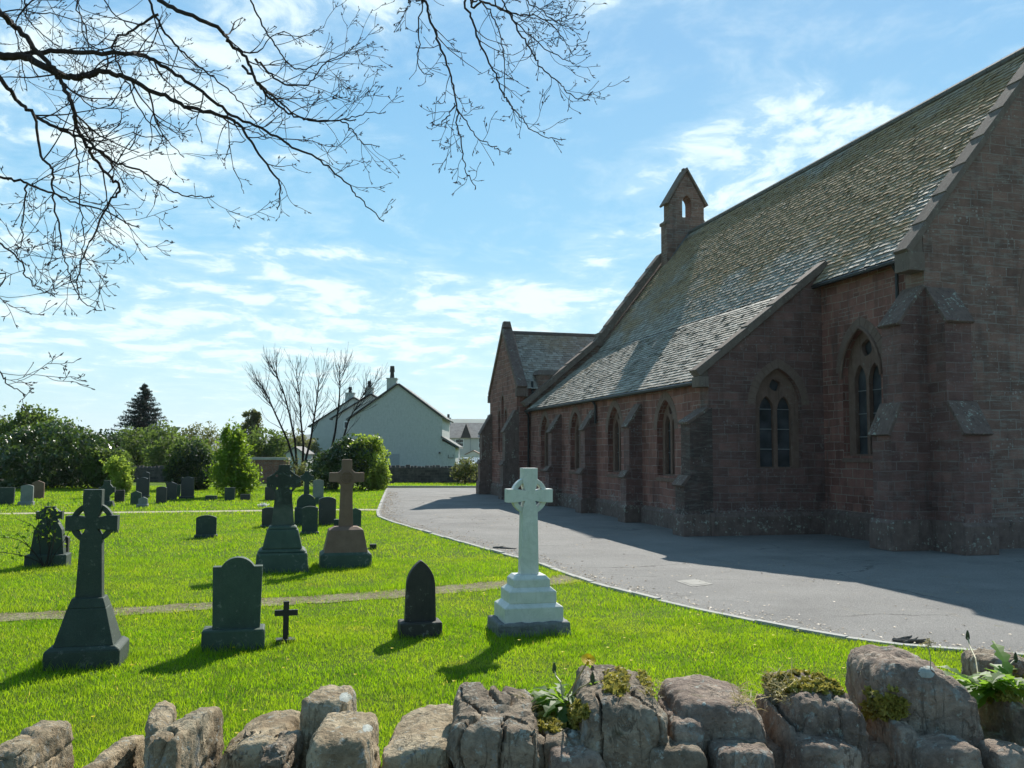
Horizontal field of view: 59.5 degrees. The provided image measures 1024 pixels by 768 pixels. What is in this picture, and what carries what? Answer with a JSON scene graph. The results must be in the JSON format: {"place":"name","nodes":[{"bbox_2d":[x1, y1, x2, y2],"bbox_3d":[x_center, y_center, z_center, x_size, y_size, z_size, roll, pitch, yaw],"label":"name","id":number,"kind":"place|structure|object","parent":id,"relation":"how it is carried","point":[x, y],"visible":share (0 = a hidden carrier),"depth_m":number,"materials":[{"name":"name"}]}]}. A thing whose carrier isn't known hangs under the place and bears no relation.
{"place":"outdoors","nodes":[
{"label":"outdoors","id":0,"kind":"place"},
{"bbox_2d":[1,509,380,513],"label":"path","id":1,"kind":"structure","parent":0,"point":[182,511],"depth_m":29.20,"materials":[{"name":"grey gravel"}]},
{"bbox_2d":[107,419,485,450],"bbox_3d":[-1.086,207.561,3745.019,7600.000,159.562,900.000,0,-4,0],"label":"hills","id":2,"kind":"structure","parent":0,"point":[454,421],"depth_m":3904.28,"materials":[{"name":"green plant"}]},
{"bbox_2d":[0,574,596,621],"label":"path","id":3,"kind":"structure","parent":0,"point":[268,601],"depth_m":12.02,"materials":[{"name":"grey gravel"}]},
{"bbox_2d":[308,387,359,464],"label":"white house","id":4,"kind":"structure","parent":0,"point":[323,431],"depth_m":103.90,"materials":[{"name":"white paint"}]},
{"bbox_2d":[329,381,377,459],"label":"white house","id":5,"kind":"structure","parent":0,"point":[342,420],"depth_m":91.97,"materials":[{"name":"white paint"}]},
{"bbox_2d":[367,544,376,549],"bbox_3d":[-2.862,3.328,18.264,0.190,0.131,0.100,1,-4,-14],"label":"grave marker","id":6,"kind":"object","parent":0,"point":[371,547],"visible":0.56,"depth_m":18.22,"materials":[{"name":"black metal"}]},
{"bbox_2d":[346,366,462,467],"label":"white house","id":7,"kind":"structure","parent":0,"point":[409,427],"depth_m":77.94,"materials":[{"name":"grey paint"}]},
{"bbox_2d":[390,454,399,465],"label":"door","id":8,"kind":"structure","parent":7,"relation":"in","point":[395,458],"depth_m":77.69,"materials":[{"name":"metal"}]},
{"bbox_2d":[447,414,487,457],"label":"white house","id":9,"kind":"structure","parent":0,"point":[466,436],"depth_m":111.80,"materials":[{"name":"paint"}]},
{"bbox_2d":[459,439,463,446],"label":"window","id":10,"kind":"structure","parent":9,"relation":"in","point":[461,441],"depth_m":111.72,"materials":[{"name":"white paint"}]},
{"bbox_2d":[464,450,479,454],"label":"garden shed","id":11,"kind":"structure","parent":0,"point":[472,452],"depth_m":103.69,"materials":[{"name":"white stone"}]},
{"bbox_2d":[0,644,1023,767],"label":"stone wall","id":12,"kind":"structure","parent":0,"point":[895,707],"depth_m":2.37,"materials":[{"name":"grey stone"}]},
{"bbox_2d":[528,653,598,727],"bbox_3d":[0.176,0.855,2.535,0.357,0.269,0.305,-4,-6,44],"label":"dandelion","id":13,"kind":"object","parent":12,"relation":"on","point":[556,703],"visible":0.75,"depth_m":2.50,"materials":[{"name":"green plant"}]},
{"bbox_2d":[920,638,935,668],"bbox_3d":[1.129,0.752,2.424,0.038,0.130,0.038,3,-5,-33],"label":"seed stalk","id":14,"kind":"object","parent":12,"relation":"on","point":[925,642],"visible":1,"depth_m":2.42,"materials":[{"name":"beige plant"}]},
{"bbox_2d":[936,630,1023,703],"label":"dandelion","id":15,"kind":"object","parent":12,"relation":"on","point":[977,694],"visible":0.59,"depth_m":2.54,"materials":[{"name":"green plant"}]},
{"bbox_2d":[963,641,1023,708],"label":"dandelion","id":16,"kind":"object","parent":12,"relation":"on","point":[1005,667],"visible":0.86,"depth_m":2.52,"materials":[{"name":"green plant"}]},
{"bbox_2d":[0,455,1023,767],"bbox_3d":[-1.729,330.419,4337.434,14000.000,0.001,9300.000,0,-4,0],"label":"ground","id":17,"kind":"structure","parent":0,"point":[404,651],"depth_m":9.56,"materials":[{"name":"green plant"}]},
{"bbox_2d":[0,487,15,504],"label":"headstone","id":18,"kind":"object","parent":17,"relation":"on","point":[7,494],"visible":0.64,"depth_m":32.26,"materials":[{"name":"stone"}]},
{"bbox_2d":[17,485,34,505],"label":"headstone","id":19,"kind":"object","parent":17,"relation":"on","point":[27,495],"visible":0.85,"depth_m":32.03,"materials":[{"name":"grey stone"}]},
{"bbox_2d":[32,480,44,498],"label":"headstone","id":20,"kind":"object","parent":17,"relation":"on","point":[39,487],"visible":0.62,"depth_m":36.33,"materials":[{"name":"brown stone"}]},
{"bbox_2d":[0,497,82,566],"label":"climbing rose","id":21,"kind":"object","parent":17,"relation":"on","point":[49,534],"visible":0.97,"depth_m":15.25,"materials":[{"name":"green plant"}]},
{"bbox_2d":[0,402,88,470],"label":"broadleaf tree","id":22,"kind":"object","parent":17,"relation":"on","point":[22,419],"visible":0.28,"depth_m":54.42,"materials":[{"name":"green plant"}]},
{"bbox_2d":[24,506,71,566],"bbox_3d":[-8.011,2.669,15.505,0.660,1.094,0.400,1,-4,-14],"label":"headstone","id":23,"kind":"object","parent":17,"relation":"on","point":[62,556],"visible":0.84,"depth_m":15.41,"materials":[{"name":"stone"}]},
{"bbox_2d":[0,419,127,488],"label":"rhododendron bush","id":24,"kind":"object","parent":17,"relation":"on","point":[27,467],"visible":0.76,"depth_m":45.49,"materials":[{"name":"green plant"}]},
{"bbox_2d":[65,535,69,551],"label":"headstone","id":25,"kind":"object","parent":17,"relation":"on","point":[67,540],"visible":0.19,"depth_m":15.95,"materials":[{"name":"stone"}]},
{"bbox_2d":[42,489,128,670],"bbox_3d":[-3.998,1.855,8.499,0.650,1.702,0.533,1,-4,-14],"label":"celtic cross","id":26,"kind":"object","parent":17,"relation":"on","point":[89,630],"visible":0.96,"depth_m":8.40,"materials":[{"name":"stone"}]},
{"bbox_2d":[75,428,123,449],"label":"broadleaf tree","id":27,"kind":"object","parent":17,"relation":"on","point":[116,439],"visible":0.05,"depth_m":69.74,"materials":[{"name":"green plant"}]},
{"bbox_2d":[99,480,115,506],"bbox_3d":[-14.293,3.887,31.616,0.541,0.973,0.396,1,-4,-14],"label":"headstone","id":28,"kind":"object","parent":17,"relation":"on","point":[108,487],"visible":0.67,"depth_m":31.56,"materials":[{"name":"stone"}]},
{"bbox_2d":[81,444,136,486],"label":"rhododendron bush","id":29,"kind":"object","parent":17,"relation":"on","point":[94,472],"visible":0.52,"depth_m":44.73,"materials":[{"name":"green plant"}]},
{"bbox_2d":[99,454,134,496],"bbox_3d":[-16.752,3.929,38.014,1.525,1.942,1.120,0,-4,0],"label":"bush","id":30,"kind":"object","parent":17,"relation":"on","point":[118,470],"visible":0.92,"depth_m":37.79,"materials":[{"name":"green plant"}]},
{"bbox_2d":[1,465,236,481],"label":"boundary wall","id":31,"kind":"structure","parent":17,"relation":"on","point":[155,472],"depth_m":56.23,"materials":[{"name":"stone"}]},
{"bbox_2d":[114,490,124,501],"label":"headstone","id":32,"kind":"object","parent":17,"relation":"on","point":[119,495],"visible":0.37,"depth_m":34.18,"materials":[{"name":"stone"}]},
{"bbox_2d":[130,491,141,504],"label":"headstone","id":33,"kind":"object","parent":17,"relation":"on","point":[135,496],"visible":0.61,"depth_m":32.64,"materials":[{"name":"stone"}]},
{"bbox_2d":[106,383,167,464],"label":"conifer tree","id":34,"kind":"object","parent":17,"relation":"on","point":[144,417],"visible":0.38,"depth_m":94.62,"materials":[{"name":"green plant"}]},
{"bbox_2d":[114,425,160,465],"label":"broadleaf tree","id":35,"kind":"object","parent":17,"relation":"on","point":[136,433],"visible":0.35,"depth_m":77.20,"materials":[{"name":"green plant"}]},
{"bbox_2d":[136,497,148,507],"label":"headstone","id":36,"kind":"object","parent":17,"relation":"on","point":[142,501],"visible":0.8,"depth_m":31.28,"materials":[{"name":"grey stone"}]},
{"bbox_2d":[136,477,149,498],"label":"headstone","id":37,"kind":"object","parent":17,"relation":"on","point":[143,485],"visible":0.76,"depth_m":36.59,"materials":[{"name":"black stone"}]},
{"bbox_2d":[142,472,149,477],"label":"headstone","id":38,"kind":"object","parent":17,"relation":"on","point":[146,474],"visible":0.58,"depth_m":44.64,"materials":[{"name":"black stone"}]},
{"bbox_2d":[135,417,187,464],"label":"broadleaf tree","id":39,"kind":"object","parent":17,"relation":"on","point":[163,433],"visible":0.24,"depth_m":73.40,"materials":[{"name":"green plant"}]},
{"bbox_2d":[156,486,166,503],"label":"headstone","id":40,"kind":"object","parent":17,"relation":"on","point":[161,494],"visible":0.81,"depth_m":33.51,"materials":[{"name":"black stone"}]},
{"bbox_2d":[166,482,176,500],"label":"headstone","id":41,"kind":"object","parent":17,"relation":"on","point":[171,490],"visible":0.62,"depth_m":35.67,"materials":[{"name":"black stone"}]},
{"bbox_2d":[140,431,213,466],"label":"bush","id":42,"kind":"object","parent":17,"relation":"on","point":[156,452],"visible":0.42,"depth_m":65.28,"materials":[{"name":"green plant"}]},
{"bbox_2d":[177,485,180,496],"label":"headstone","id":43,"kind":"object","parent":17,"relation":"on","point":[178,490],"visible":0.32,"depth_m":38.11,"materials":[{"name":"stone"}]},
{"bbox_2d":[179,477,194,498],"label":"headstone","id":44,"kind":"object","parent":17,"relation":"on","point":[187,487],"visible":0.89,"depth_m":36.75,"materials":[{"name":"black stone"}]},
{"bbox_2d":[162,438,215,489],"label":"round bush","id":45,"kind":"object","parent":17,"relation":"on","point":[180,463],"visible":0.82,"depth_m":44.77,"materials":[{"name":"green plant"}]},
{"bbox_2d":[177,420,222,452],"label":"broadleaf tree","id":46,"kind":"object","parent":17,"relation":"on","point":[204,432],"visible":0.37,"depth_m":94.54,"materials":[{"name":"green plant"}]},
{"bbox_2d":[194,515,217,537],"bbox_3d":[-7.020,3.309,20.574,0.501,0.594,0.280,1,-4,-14],"label":"headstone","id":47,"kind":"object","parent":17,"relation":"on","point":[206,525],"visible":0.84,"depth_m":20.53,"materials":[{"name":"stone"}]},
{"bbox_2d":[205,495,216,500],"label":"headstone","id":48,"kind":"object","parent":17,"relation":"on","point":[211,497],"visible":0.56,"depth_m":35.81,"materials":[{"name":"stone"}]},
{"bbox_2d":[224,487,234,500],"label":"headstone","id":49,"kind":"object","parent":17,"relation":"on","point":[229,493],"visible":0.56,"depth_m":35.88,"materials":[{"name":"stone"}]},
{"bbox_2d":[201,556,264,651],"bbox_3d":[-2.830,2.266,9.145,0.607,0.993,0.310,1,-4,-14],"label":"headstone","id":50,"kind":"object","parent":17,"relation":"on","point":[236,598],"visible":0.9,"depth_m":9.08,"materials":[{"name":"stone"}]},
{"bbox_2d":[203,416,263,496],"bbox_3d":[-12.003,3.183,38.682,2.544,3.578,2.159,0,-4,0],"label":"columnar shrub","id":51,"kind":"object","parent":17,"relation":"on","point":[230,458],"visible":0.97,"depth_m":38.34,"materials":[{"name":"green plant"}]},
{"bbox_2d":[240,494,250,499],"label":"headstone","id":52,"kind":"object","parent":17,"relation":"on","point":[245,496],"visible":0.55,"depth_m":35.93,"materials":[{"name":"black stone"}]},
{"bbox_2d":[240,408,264,447],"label":"broadleaf tree","id":53,"kind":"object","parent":17,"relation":"on","point":[255,417],"visible":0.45,"depth_m":79.68,"materials":[{"name":"green plant"}]},
{"bbox_2d":[253,503,269,506],"bbox_3d":[-8.890,4.302,31.931,0.582,0.214,0.411,-3,-5,34],"label":"flower bunch","id":54,"kind":"object","parent":17,"relation":"on","point":[263,504],"visible":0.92,"depth_m":31.88,"materials":[{"name":"white plant"}]},
{"bbox_2d":[261,507,272,526],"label":"headstone","id":55,"kind":"object","parent":17,"relation":"on","point":[267,513],"visible":0.55,"depth_m":23.50,"materials":[{"name":"black stone"}]},
{"bbox_2d":[243,425,296,456],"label":"broadleaf tree","id":56,"kind":"object","parent":17,"relation":"on","point":[272,447],"visible":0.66,"depth_m":73.20,"materials":[{"name":"green plant"}]},
{"bbox_2d":[265,487,275,500],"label":"headstone","id":57,"kind":"object","parent":17,"relation":"on","point":[270,493],"visible":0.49,"depth_m":36.03,"materials":[{"name":"black stone"}]},
{"bbox_2d":[252,457,290,482],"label":"brick wall","id":58,"kind":"structure","parent":17,"relation":"on","point":[270,465],"depth_m":55.75,"materials":[{"name":"brick"}]},
{"bbox_2d":[255,465,307,572],"bbox_3d":[-3.855,2.284,15.085,0.867,1.843,0.694,1,-4,-14],"label":"celtic cross","id":59,"kind":"object","parent":17,"relation":"on","point":[283,548],"visible":0.98,"depth_m":14.87,"materials":[{"name":"stone"}]},
{"bbox_2d":[274,601,297,643],"bbox_3d":[-2.376,2.506,9.417,0.238,0.439,0.139,1,-4,-14],"label":"iron cross","id":60,"kind":"object","parent":17,"relation":"on","point":[286,612],"visible":0.93,"depth_m":9.40,"materials":[{"name":"black metal"}]},
{"bbox_2d":[268,428,323,460],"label":"broadleaf tree","id":61,"kind":"object","parent":17,"relation":"on","point":[314,444],"visible":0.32,"depth_m":89.31,"materials":[{"name":"green plant"}]},
{"bbox_2d":[284,456,312,485],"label":"shrub","id":62,"kind":"object","parent":17,"relation":"on","point":[301,469],"visible":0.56,"depth_m":49.65,"materials":[{"name":"green plant"}]},
{"bbox_2d":[284,446,313,475],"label":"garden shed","id":63,"kind":"structure","parent":17,"relation":"on","point":[299,453],"depth_m":69.79,"materials":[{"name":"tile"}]},
{"bbox_2d":[290,455,298,475],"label":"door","id":64,"kind":"structure","parent":63,"relation":"in","point":[290,455],"depth_m":69.73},
{"bbox_2d":[294,471,315,524],"bbox_3d":[-5.585,3.117,24.332,0.608,1.499,0.400,1,-4,-14],"label":"headstone","id":65,"kind":"object","parent":17,"relation":"on","point":[306,498],"visible":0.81,"depth_m":24.19,"materials":[{"name":"stone"}]},
{"bbox_2d":[300,506,318,534],"bbox_3d":[-4.885,3.326,21.655,0.434,0.745,0.290,1,-4,-14],"label":"headstone","id":66,"kind":"object","parent":17,"relation":"on","point":[309,519],"visible":0.8,"depth_m":21.61,"materials":[{"name":"stone"}]},
{"bbox_2d":[0,0,628,416],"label":"bare tree","id":67,"kind":"object","parent":17,"relation":"on","point":[68,76],"visible":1,"depth_m":6.76,"materials":[{"name":"brown plant"}]},
{"bbox_2d":[242,347,388,485],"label":"bare tree","id":68,"kind":"object","parent":17,"relation":"on","point":[263,390],"visible":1,"depth_m":51.81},
{"bbox_2d":[313,479,323,504],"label":"headstone","id":69,"kind":"object","parent":17,"relation":"on","point":[318,489],"visible":0.67,"depth_m":33.32,"materials":[{"name":"stone"}]},
{"bbox_2d":[318,497,335,524],"bbox_3d":[-5.009,3.470,24.290,0.458,0.816,0.120,1,-4,-14],"label":"headstone","id":70,"kind":"object","parent":17,"relation":"on","point":[327,511],"visible":0.76,"depth_m":24.23,"materials":[{"name":"black stone"}]},
{"bbox_2d":[334,519,338,525],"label":"headstone","id":71,"kind":"object","parent":17,"relation":"on","point":[336,522],"visible":0.28,"depth_m":23.32,"materials":[{"name":"stone"}]},
{"bbox_2d":[319,459,371,568],"bbox_3d":[-2.916,2.292,15.730,0.868,1.934,0.677,1,-4,-14],"label":"latin cross","id":72,"kind":"object","parent":17,"relation":"on","point":[345,545],"visible":0.98,"depth_m":15.50,"materials":[{"name":"stone"}]},
{"bbox_2d":[305,433,391,489],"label":"laurel bush","id":73,"kind":"object","parent":17,"relation":"on","point":[365,457],"visible":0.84,"depth_m":45.82,"materials":[{"name":"green plant"}]},
{"bbox_2d":[353,508,360,526],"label":"headstone","id":74,"kind":"object","parent":17,"relation":"on","point":[356,517],"visible":0.45,"depth_m":23.57,"materials":[{"name":"stone"}]},
{"bbox_2d":[397,560,441,637],"bbox_3d":[-1.009,2.381,9.826,0.456,0.885,0.290,1,-4,-14],"label":"headstone","id":75,"kind":"object","parent":17,"relation":"on","point":[420,618],"visible":0.9,"depth_m":9.77,"materials":[{"name":"stone"}]},
{"bbox_2d":[385,482,475,486],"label":"verge","id":76,"kind":"structure","parent":17,"relation":"on","point":[428,485],"depth_m":53.92,"materials":[{"name":"plant"}]},
{"bbox_2d":[385,465,477,482],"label":"boundary wall","id":77,"kind":"structure","parent":76,"relation":"on","point":[416,474],"depth_m":56.73,"materials":[{"name":"grey stone"}]},
{"bbox_2d":[449,457,477,483],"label":"bush","id":78,"kind":"object","parent":76,"relation":"on","point":[461,469],"visible":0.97,"depth_m":55.29,"materials":[{"name":"green plant"}]},
{"bbox_2d":[388,486,475,487],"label":"kerb","id":79,"kind":"structure","parent":17,"relation":"on","point":[431,486],"depth_m":49.51,"materials":[{"name":"concrete"}]},
{"bbox_2d":[91,577,843,732],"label":"lawn flowers","id":80,"kind":"object","parent":17,"relation":"on","point":[460,656],"visible":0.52,"depth_m":8.69,"materials":[{"name":"yellow plant"}]},
{"bbox_2d":[459,454,479,457],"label":"board fence","id":81,"kind":"object","parent":17,"relation":"on","point":[475,455],"visible":0.16,"depth_m":99.67,"materials":[{"name":"white wood"}]},
{"bbox_2d":[464,457,479,465],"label":"parked car","id":82,"kind":"object","parent":17,"relation":"on","point":[475,459],"visible":0.02,"depth_m":84.39,"materials":[{"name":"white paint"}]},
{"bbox_2d":[487,468,570,637],"bbox_3d":[0.186,1.905,10.112,0.828,1.908,0.668,1,-4,-14],"label":"celtic cross","id":83,"kind":"object","parent":17,"relation":"on","point":[526,602],"visible":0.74,"depth_m":9.96,"materials":[{"name":"grey stone"}]},
{"bbox_2d":[376,488,1023,656],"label":"kerb","id":84,"kind":"structure","parent":17,"relation":"on","point":[774,624],"depth_m":11.20,"materials":[{"name":"concrete"}]},
{"bbox_2d":[0,0,1023,437],"label":"sky","id":85,"kind":"structure","parent":0,"point":[743,96],"materials":[{"name":"blue"}]},
{"bbox_2d":[379,488,1023,652],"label":"path","id":86,"kind":"structure","parent":0,"point":[918,598],"depth_m":15.31,"materials":[{"name":"grey asphalt"}]},
{"bbox_2d":[493,546,516,548],"bbox_3d":[-0.192,3.397,18.601,0.354,0.039,0.574,3,-5,-29],"label":"fallen branch","id":87,"kind":"object","parent":86,"relation":"on","point":[500,547],"visible":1,"depth_m":18.52,"materials":[{"name":"wood"}]},
{"bbox_2d":[678,579,710,586],"bbox_3d":[2.805,3.053,13.778,0.423,0.004,0.732,1,-4,-15],"label":"manhole cover","id":88,"kind":"object","parent":86,"relation":"on","point":[693,582],"visible":1,"depth_m":13.77,"materials":[{"name":"metal"}]},
{"bbox_2d":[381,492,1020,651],"bbox_3d":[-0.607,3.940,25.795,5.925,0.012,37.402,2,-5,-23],"label":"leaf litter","id":89,"kind":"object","parent":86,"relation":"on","point":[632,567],"visible":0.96,"depth_m":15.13,"materials":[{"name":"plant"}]},
{"bbox_2d":[476,47,1023,555],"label":"church","id":90,"kind":"structure","parent":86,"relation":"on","point":[830,343],"depth_m":22.10,"materials":[{"name":"red stone"}]},
{"bbox_2d":[539,410,549,471],"bbox_3d":[1.441,2.262,35.748,0.350,2.462,1.599,1,-4,-14],"label":"window","id":91,"kind":"structure","parent":90,"relation":"in","point":[547,425],"depth_m":36.12,"materials":[{"name":"stone"}]},
{"bbox_2d":[568,405,581,473],"bbox_3d":[2.392,1.978,31.935,0.350,2.462,1.599,1,-4,-14],"label":"window","id":92,"kind":"structure","parent":90,"relation":"in","point":[578,421],"depth_m":32.31,"materials":[{"name":"stone"}]},
{"bbox_2d":[605,399,623,477],"bbox_3d":[3.345,1.694,28.112,0.350,2.462,1.599,1,-4,-14],"label":"window","id":93,"kind":"structure","parent":90,"relation":"in","point":[618,420],"depth_m":28.47,"materials":[{"name":"stone"}]},
{"bbox_2d":[654,391,677,481],"bbox_3d":[4.296,1.410,24.299,0.350,2.462,1.599,1,-4,-14],"label":"window","id":94,"kind":"structure","parent":90,"relation":"in","point":[670,415],"depth_m":24.61,"materials":[{"name":"stone"}]},
{"bbox_2d":[748,359,808,468],"bbox_3d":[6.594,0.754,22.412,1.699,2.750,0.327,1,-4,-14],"label":"window","id":95,"kind":"structure","parent":90,"relation":"in","point":[775,400],"depth_m":22.47,"materials":[{"name":"glass"}]},
{"bbox_2d":[836,316,881,462],"bbox_3d":[8.367,0.123,21.132,0.350,3.454,1.959,1,-4,-14],"label":"window","id":96,"kind":"structure","parent":90,"relation":"in","point":[864,379],"depth_m":21.42,"materials":[{"name":"stone"}]},
{"bbox_2d":[1019,267,1023,307],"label":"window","id":97,"kind":"structure","parent":90,"relation":"in","point":[1021,288],"depth_m":19.67,"materials":[{"name":"stone"}]},
{"bbox_2d":[892,635,930,643],"bbox_3d":[4.252,2.718,9.605,0.368,0.083,0.472,0,-4,0],"label":"fallen branch","id":98,"kind":"object","parent":86,"relation":"on","point":[906,639],"visible":0.91,"depth_m":9.49,"materials":[{"name":"wood"}]}
]}

